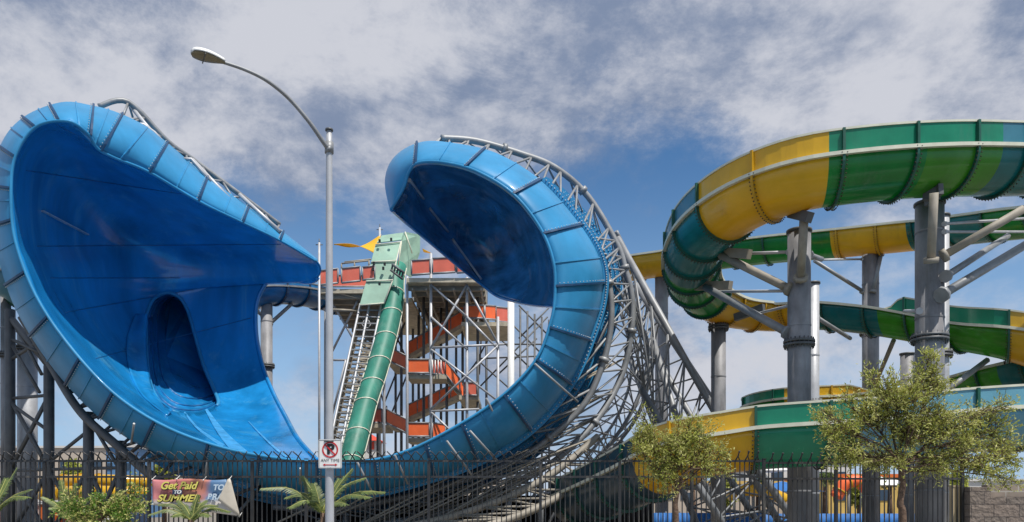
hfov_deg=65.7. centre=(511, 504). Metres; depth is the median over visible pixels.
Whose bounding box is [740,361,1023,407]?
back flume
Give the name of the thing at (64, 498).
palm
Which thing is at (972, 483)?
concrete building
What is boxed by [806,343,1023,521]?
street tree
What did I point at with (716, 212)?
helix flume
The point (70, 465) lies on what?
distant tree
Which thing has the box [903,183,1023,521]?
steel column
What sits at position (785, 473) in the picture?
white building
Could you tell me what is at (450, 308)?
slide tower
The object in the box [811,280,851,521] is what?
steel column
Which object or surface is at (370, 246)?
shade sail
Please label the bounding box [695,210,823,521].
steel column
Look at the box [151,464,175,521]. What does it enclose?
distant tree
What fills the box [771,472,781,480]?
window
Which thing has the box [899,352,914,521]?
steel column
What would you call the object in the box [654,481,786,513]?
tan building
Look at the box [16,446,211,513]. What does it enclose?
long building
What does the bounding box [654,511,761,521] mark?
windscreen fence
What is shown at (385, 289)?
drop slide
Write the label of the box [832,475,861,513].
park flume
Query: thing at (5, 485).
palm
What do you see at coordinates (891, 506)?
distant palm
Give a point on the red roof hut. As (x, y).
(373, 446)
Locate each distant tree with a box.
[60,458,81,474]
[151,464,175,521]
[726,478,738,512]
[851,473,861,513]
[949,472,969,486]
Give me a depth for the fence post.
12.62 m
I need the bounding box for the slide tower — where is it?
[320,253,549,495]
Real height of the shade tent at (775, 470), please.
4.764 m
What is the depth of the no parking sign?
10.90 m
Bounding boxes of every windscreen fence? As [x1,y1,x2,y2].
[216,496,551,521]
[552,503,652,521]
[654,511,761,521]
[766,512,897,521]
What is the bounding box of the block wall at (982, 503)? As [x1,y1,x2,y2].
[964,485,1023,521]
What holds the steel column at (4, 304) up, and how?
on the ground
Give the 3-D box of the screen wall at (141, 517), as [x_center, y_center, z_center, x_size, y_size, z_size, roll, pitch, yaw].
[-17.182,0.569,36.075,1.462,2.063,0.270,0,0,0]
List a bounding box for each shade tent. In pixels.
[733,468,786,509]
[745,481,820,510]
[880,477,897,485]
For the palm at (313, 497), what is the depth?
11.56 m
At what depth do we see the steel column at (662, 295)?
44.67 m
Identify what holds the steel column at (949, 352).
on the ground
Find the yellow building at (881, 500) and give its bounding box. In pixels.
[784,474,897,513]
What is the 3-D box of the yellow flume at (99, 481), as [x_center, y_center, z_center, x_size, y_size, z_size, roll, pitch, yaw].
[-27.412,-0.171,50.566,9.363,3.542,2.578,0,0,21]
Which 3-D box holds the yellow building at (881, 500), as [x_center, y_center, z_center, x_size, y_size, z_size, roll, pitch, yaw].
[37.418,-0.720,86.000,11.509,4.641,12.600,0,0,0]
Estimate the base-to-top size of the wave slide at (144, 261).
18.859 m
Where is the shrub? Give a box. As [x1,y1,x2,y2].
[48,471,152,521]
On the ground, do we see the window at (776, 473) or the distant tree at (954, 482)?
the distant tree at (954, 482)
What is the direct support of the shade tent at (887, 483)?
on the ground
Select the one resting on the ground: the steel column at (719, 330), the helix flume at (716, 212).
the steel column at (719, 330)
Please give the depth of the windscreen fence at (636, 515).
34.47 m
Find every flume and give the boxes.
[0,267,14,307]
[38,473,146,487]
[38,484,146,500]
[258,283,334,314]
[549,384,1023,521]
[618,205,1023,280]
[661,119,1023,365]
[726,484,786,507]
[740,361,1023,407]
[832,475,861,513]
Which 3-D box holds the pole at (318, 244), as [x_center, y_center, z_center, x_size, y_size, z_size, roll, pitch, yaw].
[-11.186,-6.902,46.000,0.400,17.004,0.140,0,0,0]
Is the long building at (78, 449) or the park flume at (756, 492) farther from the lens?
the long building at (78, 449)
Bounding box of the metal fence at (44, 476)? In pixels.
[0,450,963,521]
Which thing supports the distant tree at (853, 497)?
on the ground
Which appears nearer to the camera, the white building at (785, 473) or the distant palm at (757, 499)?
the distant palm at (757, 499)
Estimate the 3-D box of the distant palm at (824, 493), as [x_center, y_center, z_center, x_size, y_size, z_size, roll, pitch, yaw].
[23.721,-0.452,59.977,1.485,4.103,1.701,0,0,-13]
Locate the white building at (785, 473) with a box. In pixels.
[732,464,849,480]
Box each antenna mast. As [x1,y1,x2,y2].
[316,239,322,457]
[377,224,382,455]
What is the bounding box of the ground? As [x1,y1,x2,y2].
[151,513,215,521]
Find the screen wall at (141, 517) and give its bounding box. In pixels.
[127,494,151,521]
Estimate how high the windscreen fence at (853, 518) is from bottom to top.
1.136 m
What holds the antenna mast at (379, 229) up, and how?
on the ground
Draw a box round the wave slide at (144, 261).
[0,97,786,521]
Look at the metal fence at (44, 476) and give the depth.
12.59 m
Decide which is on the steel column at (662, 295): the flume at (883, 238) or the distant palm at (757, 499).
the flume at (883, 238)
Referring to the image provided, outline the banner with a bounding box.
[151,476,241,516]
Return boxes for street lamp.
[191,47,333,521]
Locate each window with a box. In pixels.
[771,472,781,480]
[880,490,887,500]
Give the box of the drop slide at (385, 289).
[334,232,419,459]
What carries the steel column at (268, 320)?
on the ground
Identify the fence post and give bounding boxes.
[948,485,959,521]
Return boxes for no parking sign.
[319,439,341,468]
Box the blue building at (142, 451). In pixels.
[102,444,161,517]
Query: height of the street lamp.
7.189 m
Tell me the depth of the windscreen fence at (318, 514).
35.49 m
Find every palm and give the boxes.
[0,468,32,510]
[40,480,90,521]
[148,493,230,521]
[259,468,385,521]
[755,480,761,510]
[819,471,833,513]
[881,477,896,513]
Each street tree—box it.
[621,401,735,521]
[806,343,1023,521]
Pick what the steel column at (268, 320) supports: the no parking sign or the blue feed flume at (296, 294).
the blue feed flume at (296, 294)
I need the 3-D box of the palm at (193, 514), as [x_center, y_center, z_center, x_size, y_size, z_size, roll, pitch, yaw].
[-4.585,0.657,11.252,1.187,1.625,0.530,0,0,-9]
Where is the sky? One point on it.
(638, 101)
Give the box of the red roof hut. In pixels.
[364,435,386,458]
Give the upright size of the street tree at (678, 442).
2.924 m
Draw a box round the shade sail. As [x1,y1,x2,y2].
[334,235,380,252]
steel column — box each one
[0,297,10,521]
[16,332,37,521]
[258,302,292,385]
[655,277,669,512]
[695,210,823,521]
[708,322,728,521]
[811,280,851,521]
[813,253,895,521]
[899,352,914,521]
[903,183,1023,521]
[945,212,989,521]
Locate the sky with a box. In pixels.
[0,0,1023,495]
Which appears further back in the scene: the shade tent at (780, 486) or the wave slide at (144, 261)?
the shade tent at (780, 486)
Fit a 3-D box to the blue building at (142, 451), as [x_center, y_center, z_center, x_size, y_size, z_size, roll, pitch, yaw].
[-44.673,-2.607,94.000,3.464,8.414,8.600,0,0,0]
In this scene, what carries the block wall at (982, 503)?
on the ground
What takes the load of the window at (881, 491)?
in the yellow building at (881, 500)
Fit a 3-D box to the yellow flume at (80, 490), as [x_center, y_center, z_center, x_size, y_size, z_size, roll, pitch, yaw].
[-26.364,0.204,48.576,9.123,2.791,2.548,0,0,21]
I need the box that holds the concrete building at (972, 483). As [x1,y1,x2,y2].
[968,479,1023,486]
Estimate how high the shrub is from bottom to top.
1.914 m
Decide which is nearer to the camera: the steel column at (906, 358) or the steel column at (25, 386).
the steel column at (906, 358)
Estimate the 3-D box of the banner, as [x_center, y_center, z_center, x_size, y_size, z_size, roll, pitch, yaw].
[-4.944,-0.127,12.437,1.405,0.666,0.230,0,0,0]
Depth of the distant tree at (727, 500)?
69.59 m

